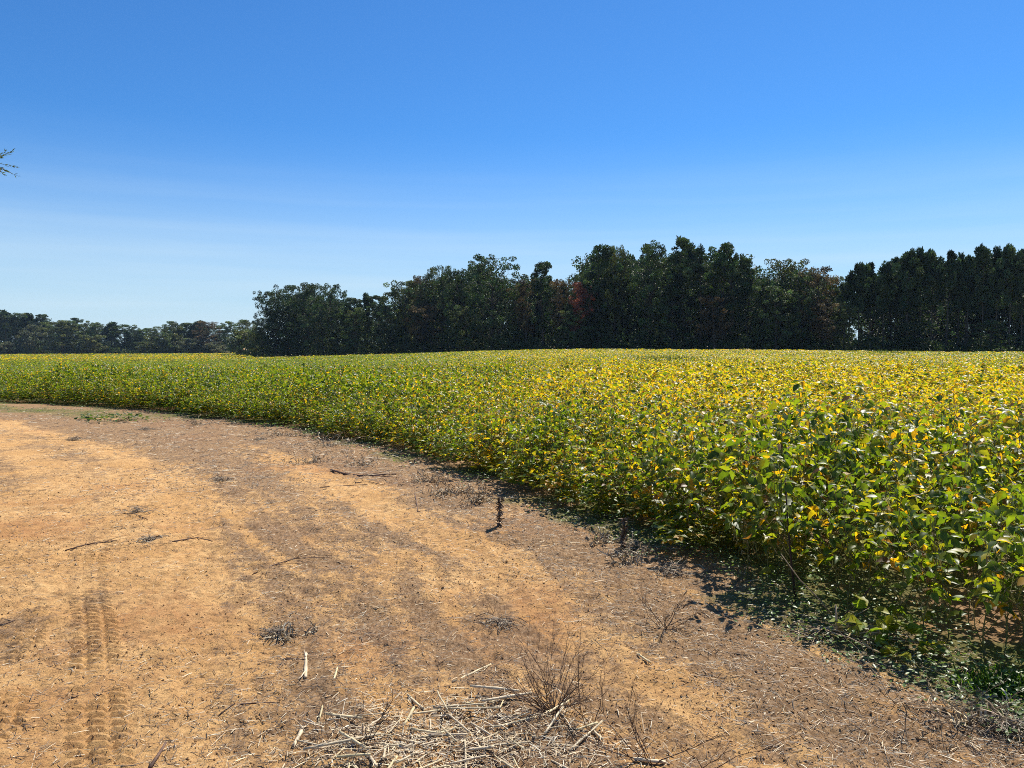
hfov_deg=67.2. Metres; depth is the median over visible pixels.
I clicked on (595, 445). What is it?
soybean plant
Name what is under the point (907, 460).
soybean plant
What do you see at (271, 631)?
dead grass tuft
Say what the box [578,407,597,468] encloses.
soybean plant
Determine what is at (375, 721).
dry stalk
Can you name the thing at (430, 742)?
dry stalk
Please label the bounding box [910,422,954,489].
soybean plant
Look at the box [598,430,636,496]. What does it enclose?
soybean plant
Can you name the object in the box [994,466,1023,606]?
soybean plant
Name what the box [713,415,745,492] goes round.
soybean plant
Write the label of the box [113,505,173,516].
dead grass tuft
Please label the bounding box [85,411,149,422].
green weed
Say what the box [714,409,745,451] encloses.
soybean plant
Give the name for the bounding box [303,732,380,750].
dry stalk
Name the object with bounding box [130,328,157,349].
hardwood tree
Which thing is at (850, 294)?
pine tree
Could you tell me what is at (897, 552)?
soybean plant
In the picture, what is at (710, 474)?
soybean plant
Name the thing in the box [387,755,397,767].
dry stalk
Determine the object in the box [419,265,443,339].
hardwood tree
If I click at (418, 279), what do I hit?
hardwood tree
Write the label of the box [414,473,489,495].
dead weed
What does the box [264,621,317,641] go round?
dead weed
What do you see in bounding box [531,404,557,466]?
soybean plant
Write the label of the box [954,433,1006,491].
soybean plant
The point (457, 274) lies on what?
oak tree
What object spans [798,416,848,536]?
soybean plant
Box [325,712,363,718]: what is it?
dry stalk
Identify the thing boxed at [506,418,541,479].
soybean plant
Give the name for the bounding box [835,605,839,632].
dead weed
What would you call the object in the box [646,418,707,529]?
soybean plant
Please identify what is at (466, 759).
dry stalk
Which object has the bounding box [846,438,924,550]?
soybean plant
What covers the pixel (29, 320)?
pine tree
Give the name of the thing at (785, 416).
soybean plant
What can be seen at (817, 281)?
hardwood tree
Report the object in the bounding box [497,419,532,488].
soybean plant
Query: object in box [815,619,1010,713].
dead weed
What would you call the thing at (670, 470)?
soybean plant
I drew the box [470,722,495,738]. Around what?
dry stalk
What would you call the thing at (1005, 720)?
dead grass tuft
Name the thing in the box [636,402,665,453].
soybean plant
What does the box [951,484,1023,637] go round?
soybean plant
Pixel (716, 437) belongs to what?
soybean plant
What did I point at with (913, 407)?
soybean plant
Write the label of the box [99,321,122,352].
pine tree
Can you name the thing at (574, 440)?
soybean plant
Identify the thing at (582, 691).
dead weed
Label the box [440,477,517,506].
dead weed
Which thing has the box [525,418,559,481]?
soybean plant
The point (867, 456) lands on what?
soybean plant
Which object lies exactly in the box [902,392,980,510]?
soybean plant
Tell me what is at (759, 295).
oak tree
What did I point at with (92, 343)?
shrub
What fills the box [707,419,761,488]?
soybean plant
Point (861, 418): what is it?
soybean plant
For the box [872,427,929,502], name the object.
soybean plant
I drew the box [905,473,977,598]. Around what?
soybean plant
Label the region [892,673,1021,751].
dead weed
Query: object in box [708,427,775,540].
soybean plant
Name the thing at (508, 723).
dry stalk
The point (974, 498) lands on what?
soybean plant
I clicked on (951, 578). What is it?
soybean plant
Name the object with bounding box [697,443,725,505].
soybean plant
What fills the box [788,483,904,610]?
soybean plant
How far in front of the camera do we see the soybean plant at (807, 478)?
6.02 m
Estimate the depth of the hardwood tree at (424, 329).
197.56 m
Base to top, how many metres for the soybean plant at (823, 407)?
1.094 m
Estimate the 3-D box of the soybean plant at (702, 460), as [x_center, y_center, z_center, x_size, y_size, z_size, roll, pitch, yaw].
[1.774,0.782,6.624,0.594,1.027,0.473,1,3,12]
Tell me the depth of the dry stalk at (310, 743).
3.10 m
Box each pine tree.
[0,309,20,347]
[16,313,38,347]
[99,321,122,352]
[190,320,214,336]
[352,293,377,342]
[663,235,693,346]
[682,243,716,342]
[732,256,755,349]
[835,270,859,347]
[843,262,872,349]
[857,261,878,350]
[871,260,898,350]
[889,257,912,342]
[891,247,924,350]
[911,246,935,350]
[921,248,948,348]
[932,249,969,348]
[948,251,974,349]
[956,254,977,351]
[970,243,1004,349]
[985,245,1011,347]
[996,243,1023,348]
[1005,249,1023,344]
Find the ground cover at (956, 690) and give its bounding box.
[0,398,1023,740]
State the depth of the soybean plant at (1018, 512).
3.99 m
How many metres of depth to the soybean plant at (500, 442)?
9.39 m
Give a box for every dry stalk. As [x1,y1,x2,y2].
[292,724,307,746]
[296,739,317,744]
[298,650,307,678]
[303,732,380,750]
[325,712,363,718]
[337,729,368,748]
[337,753,370,757]
[350,712,382,715]
[367,752,377,767]
[369,715,387,724]
[376,742,408,746]
[383,743,388,758]
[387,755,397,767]
[394,752,419,763]
[399,737,417,743]
[403,706,414,724]
[407,693,424,708]
[409,727,442,733]
[412,708,441,714]
[412,753,428,764]
[416,726,456,737]
[419,740,440,745]
[420,757,442,767]
[431,733,466,735]
[433,703,485,707]
[437,690,447,709]
[439,724,456,740]
[443,761,463,767]
[448,707,500,708]
[448,714,469,732]
[449,754,485,764]
[452,663,491,681]
[464,738,466,767]
[467,745,496,750]
[470,685,518,691]
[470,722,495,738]
[481,691,531,701]
[489,715,518,717]
[490,741,529,745]
[493,754,513,767]
[494,716,535,727]
[543,699,569,714]
[544,706,563,733]
[551,759,567,767]
[568,720,603,751]
[575,722,597,730]
[589,726,603,740]
[629,757,668,763]
[635,651,651,662]
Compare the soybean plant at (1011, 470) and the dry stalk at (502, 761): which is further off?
the soybean plant at (1011, 470)
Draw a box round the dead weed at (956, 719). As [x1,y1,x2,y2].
[922,687,1021,734]
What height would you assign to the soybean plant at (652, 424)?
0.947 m
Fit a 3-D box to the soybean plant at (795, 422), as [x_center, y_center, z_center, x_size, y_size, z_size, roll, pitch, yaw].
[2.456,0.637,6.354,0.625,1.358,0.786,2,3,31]
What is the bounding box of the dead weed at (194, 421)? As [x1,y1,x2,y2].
[169,414,242,424]
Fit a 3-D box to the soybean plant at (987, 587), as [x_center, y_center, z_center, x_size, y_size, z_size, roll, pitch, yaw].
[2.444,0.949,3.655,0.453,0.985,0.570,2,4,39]
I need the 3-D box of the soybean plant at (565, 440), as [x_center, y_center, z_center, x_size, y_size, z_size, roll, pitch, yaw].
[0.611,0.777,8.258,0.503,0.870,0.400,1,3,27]
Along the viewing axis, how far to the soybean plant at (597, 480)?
7.07 m
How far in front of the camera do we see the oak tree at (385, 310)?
204.87 m
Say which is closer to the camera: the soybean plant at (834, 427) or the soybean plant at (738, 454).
the soybean plant at (738, 454)
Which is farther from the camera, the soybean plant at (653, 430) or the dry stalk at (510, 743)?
the soybean plant at (653, 430)
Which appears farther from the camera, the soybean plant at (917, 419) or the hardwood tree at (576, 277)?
the hardwood tree at (576, 277)
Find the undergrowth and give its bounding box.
[0,308,1023,356]
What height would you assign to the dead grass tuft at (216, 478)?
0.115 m
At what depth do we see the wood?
171.44 m
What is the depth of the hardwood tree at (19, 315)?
431.76 m
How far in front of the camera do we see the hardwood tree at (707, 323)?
153.33 m
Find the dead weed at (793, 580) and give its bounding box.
[784,480,796,602]
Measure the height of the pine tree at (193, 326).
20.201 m
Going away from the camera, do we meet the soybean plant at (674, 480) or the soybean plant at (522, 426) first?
the soybean plant at (674, 480)
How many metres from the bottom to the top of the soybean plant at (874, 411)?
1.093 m
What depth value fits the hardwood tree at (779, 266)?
156.19 m
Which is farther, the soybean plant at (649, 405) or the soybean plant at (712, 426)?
the soybean plant at (649, 405)
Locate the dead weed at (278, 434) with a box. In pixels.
[248,428,314,437]
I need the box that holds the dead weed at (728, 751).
[674,718,816,767]
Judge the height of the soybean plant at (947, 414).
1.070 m
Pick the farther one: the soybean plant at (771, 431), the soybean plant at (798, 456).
the soybean plant at (771, 431)
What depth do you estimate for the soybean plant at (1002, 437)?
6.52 m
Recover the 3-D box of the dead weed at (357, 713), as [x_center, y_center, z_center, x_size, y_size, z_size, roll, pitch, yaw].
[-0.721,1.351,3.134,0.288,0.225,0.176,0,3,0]
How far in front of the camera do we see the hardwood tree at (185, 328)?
432.55 m
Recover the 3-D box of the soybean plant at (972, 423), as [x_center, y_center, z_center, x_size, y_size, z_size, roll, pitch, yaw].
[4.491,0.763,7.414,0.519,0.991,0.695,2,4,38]
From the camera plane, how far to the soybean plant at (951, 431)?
7.63 m
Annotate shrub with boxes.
[0,341,22,353]
[16,324,47,353]
[74,335,108,353]
[133,342,158,353]
[143,332,186,353]
[171,338,202,352]
[202,341,228,352]
[226,329,256,354]
[242,332,263,355]
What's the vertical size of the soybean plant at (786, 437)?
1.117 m
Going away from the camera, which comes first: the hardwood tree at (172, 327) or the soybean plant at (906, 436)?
the soybean plant at (906, 436)
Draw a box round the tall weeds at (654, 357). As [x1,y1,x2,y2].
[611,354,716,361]
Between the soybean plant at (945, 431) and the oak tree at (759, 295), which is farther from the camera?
the oak tree at (759, 295)
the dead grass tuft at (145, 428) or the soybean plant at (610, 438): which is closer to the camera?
the soybean plant at (610, 438)
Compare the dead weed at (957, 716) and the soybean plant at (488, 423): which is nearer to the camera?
the dead weed at (957, 716)
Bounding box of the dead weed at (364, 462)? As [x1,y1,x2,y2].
[341,451,377,466]
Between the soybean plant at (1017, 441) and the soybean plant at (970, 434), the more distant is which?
the soybean plant at (970, 434)
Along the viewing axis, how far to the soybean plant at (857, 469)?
5.37 m
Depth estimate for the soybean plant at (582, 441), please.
8.02 m
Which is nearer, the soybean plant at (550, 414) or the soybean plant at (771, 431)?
the soybean plant at (771, 431)
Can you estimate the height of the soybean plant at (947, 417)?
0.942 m
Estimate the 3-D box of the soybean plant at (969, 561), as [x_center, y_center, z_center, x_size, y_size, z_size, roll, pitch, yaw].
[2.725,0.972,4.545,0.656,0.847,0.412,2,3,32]
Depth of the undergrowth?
170.35 m
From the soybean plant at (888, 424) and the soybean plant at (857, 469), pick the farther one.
the soybean plant at (888, 424)
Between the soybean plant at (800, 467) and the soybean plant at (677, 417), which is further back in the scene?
the soybean plant at (677, 417)
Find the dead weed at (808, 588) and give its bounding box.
[781,554,834,617]
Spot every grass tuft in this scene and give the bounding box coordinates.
[64,436,90,440]
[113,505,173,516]
[114,532,177,545]
[134,427,155,430]
[205,475,245,482]
[249,623,299,640]
[460,612,536,632]
[608,533,657,556]
[627,559,703,578]
[926,701,1023,749]
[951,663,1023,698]
[980,661,1023,700]
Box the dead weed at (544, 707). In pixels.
[468,608,620,728]
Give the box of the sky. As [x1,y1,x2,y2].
[0,0,1023,346]
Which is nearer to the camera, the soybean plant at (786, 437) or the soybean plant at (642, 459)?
the soybean plant at (786, 437)
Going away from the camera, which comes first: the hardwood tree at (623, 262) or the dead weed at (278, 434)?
the dead weed at (278, 434)
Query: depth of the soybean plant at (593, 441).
8.68 m
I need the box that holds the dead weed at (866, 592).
[839,550,894,618]
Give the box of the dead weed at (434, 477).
[398,467,448,485]
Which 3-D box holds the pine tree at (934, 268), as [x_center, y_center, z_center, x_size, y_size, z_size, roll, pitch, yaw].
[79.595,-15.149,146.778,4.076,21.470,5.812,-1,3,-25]
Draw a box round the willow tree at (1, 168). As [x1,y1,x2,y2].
[0,148,17,176]
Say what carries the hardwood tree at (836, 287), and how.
on the ground at (102, 595)
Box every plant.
[460,420,500,473]
[466,407,495,468]
[468,366,511,394]
[483,413,517,472]
[497,404,531,456]
[497,412,533,471]
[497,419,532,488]
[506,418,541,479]
[515,420,558,491]
[521,410,562,482]
[523,399,569,468]
[525,396,560,453]
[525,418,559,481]
[530,402,568,479]
[530,406,577,477]
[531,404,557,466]
[535,429,577,494]
[538,406,567,469]
[540,415,589,479]
[544,427,578,492]
[545,417,595,465]
[545,434,580,495]
[545,442,590,505]
[553,402,594,464]
[555,442,595,496]
[557,421,605,480]
[559,407,583,456]
[560,399,594,451]
[561,425,598,473]
[573,388,606,463]
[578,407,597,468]
[582,425,631,473]
[583,433,615,479]
[584,436,620,503]
[585,445,624,511]
[586,392,624,449]
[588,430,618,477]
[589,403,628,463]
[590,417,618,464]
[592,416,619,467]
[596,433,631,515]
[598,397,637,474]
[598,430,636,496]
[601,445,632,513]
[603,422,627,476]
[605,401,643,443]
[607,430,657,525]
[608,421,634,468]
[608,425,628,457]
[615,420,647,490]
[616,426,642,472]
[619,416,649,445]
[621,409,656,469]
[621,430,650,506]
[622,433,652,506]
[623,413,671,482]
[625,434,660,523]
[627,397,666,445]
[627,424,679,525]
[628,432,668,502]
[632,409,681,448]
[632,411,671,461]
[632,420,673,479]
[633,432,687,535]
[635,432,676,515]
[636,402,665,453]
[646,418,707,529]
[646,419,688,453]
[646,429,705,528]
[651,432,693,499]
[655,423,720,537]
[656,401,689,449]
[659,411,694,484]
[660,419,690,473]
[661,403,695,447]
[661,426,689,481]
[662,425,734,518]
[667,420,717,526]
[672,409,700,457]
[672,425,741,554]
[678,414,716,493]
[679,420,716,475]
[684,413,730,453]
[684,415,753,530]
[685,421,720,505]
[686,411,719,481]
[688,408,724,456]
[693,406,726,445]
[693,410,739,494]
[693,418,731,507]
[696,424,784,557]
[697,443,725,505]
[700,411,726,464]
[700,429,750,510]
[703,426,759,495]
[706,408,782,549]
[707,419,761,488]
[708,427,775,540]
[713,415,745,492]
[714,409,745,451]
[715,437,773,578]
[716,429,800,553]
[718,415,753,467]
[718,419,753,461]
[720,421,762,503]
[722,447,814,574]
[723,408,787,518]
[725,440,819,582]
[726,437,812,565]
[732,448,821,594]
[734,417,770,447]
[735,409,765,435]
[738,402,794,476]
[741,410,824,545]
[741,414,795,485]
[749,442,824,560]
[752,411,820,548]
[753,445,857,590]
[754,420,817,486]
[755,410,818,492]
[756,394,816,458]
[758,433,843,559]
[760,400,807,460]
[765,593,951,659]
[766,434,809,503]
[766,435,842,561]
[769,418,795,446]
[772,431,866,566]
[773,414,842,525]
[785,427,830,519]
[787,380,847,531]
[787,404,835,460]
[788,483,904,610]
[789,400,836,433]
[790,466,878,599]
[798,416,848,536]
[798,420,820,466]
[799,406,866,526]
[799,413,868,550]
[807,413,842,515]
[809,402,840,436]
[809,411,880,458]
[809,444,899,571]
[810,400,876,531]
[810,404,845,501]
[812,409,886,489]
[812,439,909,584]
[821,457,930,613]
[823,408,893,497]
[823,413,871,465]
[823,474,911,594]
[826,410,881,553]
[829,394,897,487]
[829,440,913,564]
[829,473,909,593]
[831,395,890,446]
[831,399,898,435]
[832,448,888,571]
[836,403,905,487]
[838,403,874,434]
[838,404,906,490]
[840,417,958,541]
[841,385,924,481]
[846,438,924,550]
[847,459,963,588]
[849,428,917,510]
[852,483,935,623]
[858,413,922,500]
[860,419,922,488]
[862,401,903,473]
[862,480,930,600]
[865,442,933,581]
[869,426,934,549]
[870,405,926,441]
[872,399,915,464]
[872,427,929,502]
[874,405,906,442]
[874,409,954,523]
[874,508,960,645]
[878,440,934,550]
[881,417,939,512]
[883,399,955,442]
[886,428,938,528]
[891,506,982,637]
[894,414,935,498]
[896,413,966,510]
[898,406,940,450]
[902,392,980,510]
[902,488,977,609]
[903,410,929,452]
[904,420,955,489]
[905,411,931,442]
[905,422,966,511]
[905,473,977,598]
[909,456,1019,557]
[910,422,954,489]
[912,398,962,449]
[913,422,969,513]
[913,457,968,543]
[914,393,967,474]
[914,439,1004,562]
[915,475,1023,616]
[919,404,950,487]
[920,404,992,492]
[920,413,972,485]
[920,434,1004,545]
[922,449,1016,577]
[923,415,1006,534]
[924,422,972,455]
[925,459,1018,583]
[931,484,985,596]
[932,414,960,448]
[932,429,997,551]
[935,416,971,494]
[936,443,1013,559]
[944,413,995,460]
[948,410,1001,451]
[948,443,1023,554]
[948,491,1023,666]
[949,420,1023,504]
[950,441,1000,512]
[951,400,1021,458]
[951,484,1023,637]
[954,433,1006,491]
[957,458,1013,524]
[958,413,1000,454]
[959,401,1009,455]
[960,408,1023,486]
[961,408,1023,505]
[961,483,1023,577]
[965,482,1023,596]
[966,496,1023,655]
[969,417,1023,502]
[969,442,1023,581]
[970,512,1023,624]
[972,398,1023,485]
[975,398,1023,471]
[978,406,1023,481]
[986,439,1023,542]
[987,405,1023,469]
[990,428,1023,474]
[992,445,1023,523]
[993,407,1023,482]
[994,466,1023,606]
[999,488,1023,613]
[1011,449,1023,481]
[1012,461,1023,507]
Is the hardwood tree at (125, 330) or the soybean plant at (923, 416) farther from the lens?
the hardwood tree at (125, 330)
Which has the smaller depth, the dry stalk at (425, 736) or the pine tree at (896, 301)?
the dry stalk at (425, 736)
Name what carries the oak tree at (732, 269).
on the ground at (102, 595)
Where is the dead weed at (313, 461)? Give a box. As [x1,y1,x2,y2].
[273,448,340,465]
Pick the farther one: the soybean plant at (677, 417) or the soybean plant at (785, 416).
the soybean plant at (677, 417)
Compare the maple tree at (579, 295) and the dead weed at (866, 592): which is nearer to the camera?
the dead weed at (866, 592)
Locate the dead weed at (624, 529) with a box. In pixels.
[618,518,629,548]
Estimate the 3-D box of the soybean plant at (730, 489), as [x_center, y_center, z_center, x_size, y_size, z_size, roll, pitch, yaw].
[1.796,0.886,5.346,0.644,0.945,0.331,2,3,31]
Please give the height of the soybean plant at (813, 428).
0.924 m
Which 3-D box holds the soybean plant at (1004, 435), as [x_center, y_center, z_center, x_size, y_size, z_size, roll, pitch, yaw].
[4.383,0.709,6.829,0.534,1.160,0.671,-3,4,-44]
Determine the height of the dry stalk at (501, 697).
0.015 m
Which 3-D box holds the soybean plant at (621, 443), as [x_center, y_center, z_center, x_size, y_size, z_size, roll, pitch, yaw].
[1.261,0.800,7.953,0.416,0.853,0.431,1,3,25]
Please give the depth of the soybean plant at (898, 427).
6.92 m
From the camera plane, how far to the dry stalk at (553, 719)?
3.20 m
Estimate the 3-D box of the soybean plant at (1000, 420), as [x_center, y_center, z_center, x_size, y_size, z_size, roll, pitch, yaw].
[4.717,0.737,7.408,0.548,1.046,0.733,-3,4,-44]
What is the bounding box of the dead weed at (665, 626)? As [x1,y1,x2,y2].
[634,579,709,629]
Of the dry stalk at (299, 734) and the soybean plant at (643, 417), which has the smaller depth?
the dry stalk at (299, 734)
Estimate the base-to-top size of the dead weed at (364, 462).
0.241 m
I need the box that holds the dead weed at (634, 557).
[596,540,648,565]
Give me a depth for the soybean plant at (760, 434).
5.95 m
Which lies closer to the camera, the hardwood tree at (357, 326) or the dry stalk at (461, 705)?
the dry stalk at (461, 705)
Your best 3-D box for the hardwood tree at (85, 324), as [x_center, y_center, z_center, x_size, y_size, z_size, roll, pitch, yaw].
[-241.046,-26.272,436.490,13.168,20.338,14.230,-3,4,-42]
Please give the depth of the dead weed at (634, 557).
5.62 m
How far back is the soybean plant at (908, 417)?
8.21 m
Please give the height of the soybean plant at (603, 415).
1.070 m
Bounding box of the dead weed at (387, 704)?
[312,676,407,745]
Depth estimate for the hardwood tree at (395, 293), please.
205.64 m
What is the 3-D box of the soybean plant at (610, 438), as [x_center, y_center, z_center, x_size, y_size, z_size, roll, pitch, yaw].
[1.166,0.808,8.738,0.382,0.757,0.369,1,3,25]
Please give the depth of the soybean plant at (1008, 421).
6.71 m
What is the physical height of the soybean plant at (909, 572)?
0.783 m
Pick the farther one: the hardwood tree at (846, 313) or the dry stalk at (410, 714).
the hardwood tree at (846, 313)
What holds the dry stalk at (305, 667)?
on the ground at (102, 595)
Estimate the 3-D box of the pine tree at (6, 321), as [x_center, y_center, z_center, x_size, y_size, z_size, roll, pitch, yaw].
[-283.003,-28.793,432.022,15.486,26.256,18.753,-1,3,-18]
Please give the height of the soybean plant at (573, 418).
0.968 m
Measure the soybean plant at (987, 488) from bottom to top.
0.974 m
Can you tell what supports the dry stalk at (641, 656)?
on the ground at (102, 595)
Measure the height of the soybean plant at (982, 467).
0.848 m
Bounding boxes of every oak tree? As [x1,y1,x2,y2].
[124,326,143,349]
[251,291,281,354]
[252,309,293,355]
[263,285,301,355]
[281,282,329,355]
[297,310,344,354]
[307,283,348,350]
[370,306,410,352]
[437,268,475,350]
[462,254,530,349]
[626,239,674,347]
[645,287,698,348]
[714,252,752,348]
[748,278,782,348]
[785,292,820,348]
[888,322,938,350]
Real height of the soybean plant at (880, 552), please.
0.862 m
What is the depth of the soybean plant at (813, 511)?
4.84 m
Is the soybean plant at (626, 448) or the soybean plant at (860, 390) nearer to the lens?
the soybean plant at (860, 390)
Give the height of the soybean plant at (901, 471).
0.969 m
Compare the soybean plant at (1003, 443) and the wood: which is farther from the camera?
the wood
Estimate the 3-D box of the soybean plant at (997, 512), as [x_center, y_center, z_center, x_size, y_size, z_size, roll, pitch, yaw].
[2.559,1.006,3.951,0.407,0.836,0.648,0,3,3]
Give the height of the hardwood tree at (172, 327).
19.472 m
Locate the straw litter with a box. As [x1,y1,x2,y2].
[0,407,1023,767]
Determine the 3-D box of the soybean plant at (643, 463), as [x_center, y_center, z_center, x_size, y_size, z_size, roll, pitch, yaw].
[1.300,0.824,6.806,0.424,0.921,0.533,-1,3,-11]
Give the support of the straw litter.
on the ground at (102, 595)
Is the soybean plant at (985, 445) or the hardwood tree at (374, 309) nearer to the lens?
the soybean plant at (985, 445)
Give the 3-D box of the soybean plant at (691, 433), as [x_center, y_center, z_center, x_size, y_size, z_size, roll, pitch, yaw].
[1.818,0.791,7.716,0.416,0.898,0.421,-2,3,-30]
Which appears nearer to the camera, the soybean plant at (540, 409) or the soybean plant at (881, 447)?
the soybean plant at (881, 447)
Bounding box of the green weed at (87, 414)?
[74,413,110,419]
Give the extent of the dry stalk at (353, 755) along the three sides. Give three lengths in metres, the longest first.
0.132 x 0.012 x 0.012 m
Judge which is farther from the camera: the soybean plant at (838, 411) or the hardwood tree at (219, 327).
the hardwood tree at (219, 327)
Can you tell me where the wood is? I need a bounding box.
[0,243,1023,354]
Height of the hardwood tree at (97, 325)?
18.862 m
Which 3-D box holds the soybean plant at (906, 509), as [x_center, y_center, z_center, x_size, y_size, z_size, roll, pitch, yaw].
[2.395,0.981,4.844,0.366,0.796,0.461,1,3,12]
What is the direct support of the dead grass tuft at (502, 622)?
on the ground at (102, 595)
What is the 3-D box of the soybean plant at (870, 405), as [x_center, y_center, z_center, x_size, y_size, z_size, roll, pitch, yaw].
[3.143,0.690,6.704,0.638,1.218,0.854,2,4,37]
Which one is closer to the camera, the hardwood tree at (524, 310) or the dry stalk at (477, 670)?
the dry stalk at (477, 670)
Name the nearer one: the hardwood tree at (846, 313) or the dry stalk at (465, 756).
the dry stalk at (465, 756)
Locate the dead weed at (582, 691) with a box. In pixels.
[557,637,618,721]
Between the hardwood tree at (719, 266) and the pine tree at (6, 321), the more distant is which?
the pine tree at (6, 321)
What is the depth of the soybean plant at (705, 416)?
8.26 m
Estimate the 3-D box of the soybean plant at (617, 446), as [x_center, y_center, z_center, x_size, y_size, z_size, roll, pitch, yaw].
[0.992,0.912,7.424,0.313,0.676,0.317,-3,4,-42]
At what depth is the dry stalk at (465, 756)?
2.98 m
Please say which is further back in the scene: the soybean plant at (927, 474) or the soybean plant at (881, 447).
the soybean plant at (881, 447)
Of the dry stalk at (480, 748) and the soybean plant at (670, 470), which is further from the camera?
the soybean plant at (670, 470)
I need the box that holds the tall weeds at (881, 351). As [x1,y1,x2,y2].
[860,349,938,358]
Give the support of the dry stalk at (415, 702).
on the ground at (102, 595)
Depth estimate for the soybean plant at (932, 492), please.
5.11 m
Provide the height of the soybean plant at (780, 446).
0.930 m
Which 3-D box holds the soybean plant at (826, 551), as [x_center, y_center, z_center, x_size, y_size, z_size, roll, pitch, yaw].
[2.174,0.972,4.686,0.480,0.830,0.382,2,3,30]
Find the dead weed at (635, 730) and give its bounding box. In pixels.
[568,671,737,765]
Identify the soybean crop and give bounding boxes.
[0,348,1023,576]
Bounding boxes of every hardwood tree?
[6,312,27,353]
[33,314,56,350]
[36,320,86,353]
[65,318,84,353]
[76,320,96,347]
[82,322,109,350]
[109,324,136,351]
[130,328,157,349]
[143,326,167,349]
[157,321,186,350]
[174,323,197,346]
[190,321,224,351]
[210,325,229,349]
[220,321,238,349]
[232,319,260,352]
[247,327,274,356]
[331,307,377,354]
[334,297,363,349]
[363,295,394,350]
[380,280,430,351]
[402,305,445,351]
[407,275,429,347]
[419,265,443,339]
[433,265,453,350]
[444,305,484,350]
[506,279,542,347]
[523,261,563,344]
[545,279,577,344]
[557,310,595,348]
[568,274,599,347]
[579,244,622,348]
[600,245,627,348]
[613,249,631,346]
[686,295,738,348]
[692,241,743,347]
[752,258,825,348]
[755,285,800,348]
[795,265,839,348]
[800,303,847,349]
[824,276,847,328]
[824,304,865,349]
[968,320,1020,351]
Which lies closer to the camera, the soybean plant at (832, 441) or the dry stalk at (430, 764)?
the dry stalk at (430, 764)
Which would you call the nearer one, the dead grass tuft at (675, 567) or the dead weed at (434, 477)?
the dead grass tuft at (675, 567)
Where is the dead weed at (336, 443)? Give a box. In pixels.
[291,428,369,447]
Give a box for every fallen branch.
[65,535,125,550]
[148,742,166,767]
[172,532,210,541]
[219,702,279,714]
[252,551,324,574]
[320,484,367,487]
[330,469,396,476]
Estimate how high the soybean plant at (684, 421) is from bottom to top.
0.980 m
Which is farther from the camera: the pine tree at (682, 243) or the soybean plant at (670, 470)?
the pine tree at (682, 243)
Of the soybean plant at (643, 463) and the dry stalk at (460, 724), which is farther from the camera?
the soybean plant at (643, 463)
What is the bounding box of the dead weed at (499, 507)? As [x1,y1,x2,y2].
[495,496,504,527]
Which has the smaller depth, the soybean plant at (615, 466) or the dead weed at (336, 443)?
the soybean plant at (615, 466)
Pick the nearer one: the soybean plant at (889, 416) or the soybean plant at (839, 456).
the soybean plant at (839, 456)
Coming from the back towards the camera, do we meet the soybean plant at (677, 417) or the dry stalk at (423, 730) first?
the soybean plant at (677, 417)
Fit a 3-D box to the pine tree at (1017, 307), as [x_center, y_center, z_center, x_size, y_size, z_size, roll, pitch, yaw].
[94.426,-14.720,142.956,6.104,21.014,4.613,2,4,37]
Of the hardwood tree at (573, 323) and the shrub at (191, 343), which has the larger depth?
the shrub at (191, 343)
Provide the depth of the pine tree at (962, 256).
147.35 m
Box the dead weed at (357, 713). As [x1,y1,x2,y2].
[303,694,370,742]
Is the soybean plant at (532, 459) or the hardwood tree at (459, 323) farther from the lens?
the hardwood tree at (459, 323)
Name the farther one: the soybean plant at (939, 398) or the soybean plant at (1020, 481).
the soybean plant at (939, 398)
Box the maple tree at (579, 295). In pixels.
[567,282,596,347]
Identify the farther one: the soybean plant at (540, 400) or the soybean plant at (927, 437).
the soybean plant at (540, 400)
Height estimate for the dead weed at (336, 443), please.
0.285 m
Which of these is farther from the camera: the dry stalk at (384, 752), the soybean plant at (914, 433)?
the soybean plant at (914, 433)
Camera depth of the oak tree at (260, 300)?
235.84 m
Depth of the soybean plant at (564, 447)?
8.22 m
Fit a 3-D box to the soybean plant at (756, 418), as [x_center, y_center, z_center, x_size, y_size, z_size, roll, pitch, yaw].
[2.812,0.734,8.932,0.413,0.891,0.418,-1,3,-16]
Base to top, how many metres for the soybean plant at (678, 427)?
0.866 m
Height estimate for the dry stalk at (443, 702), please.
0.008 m
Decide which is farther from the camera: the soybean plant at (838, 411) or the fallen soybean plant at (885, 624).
the soybean plant at (838, 411)
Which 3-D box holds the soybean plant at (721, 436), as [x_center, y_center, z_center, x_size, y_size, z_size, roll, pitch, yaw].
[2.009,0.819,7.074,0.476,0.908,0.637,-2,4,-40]
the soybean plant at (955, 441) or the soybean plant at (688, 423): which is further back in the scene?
the soybean plant at (688, 423)
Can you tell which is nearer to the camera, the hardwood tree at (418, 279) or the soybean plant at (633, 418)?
the soybean plant at (633, 418)
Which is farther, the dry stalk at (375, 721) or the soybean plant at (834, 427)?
the soybean plant at (834, 427)
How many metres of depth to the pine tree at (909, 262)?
145.66 m
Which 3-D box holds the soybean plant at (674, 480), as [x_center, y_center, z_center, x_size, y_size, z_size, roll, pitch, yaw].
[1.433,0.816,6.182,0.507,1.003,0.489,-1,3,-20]
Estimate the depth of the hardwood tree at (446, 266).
200.23 m
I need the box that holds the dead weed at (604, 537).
[585,526,634,545]
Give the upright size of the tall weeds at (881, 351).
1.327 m
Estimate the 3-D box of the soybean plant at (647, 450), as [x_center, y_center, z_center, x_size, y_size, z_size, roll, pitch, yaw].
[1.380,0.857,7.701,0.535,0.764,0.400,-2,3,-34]
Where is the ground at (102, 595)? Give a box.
[0,347,1023,767]
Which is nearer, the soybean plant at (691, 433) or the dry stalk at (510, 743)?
the dry stalk at (510, 743)
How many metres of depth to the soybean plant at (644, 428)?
7.56 m
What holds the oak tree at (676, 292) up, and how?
on the ground at (102, 595)

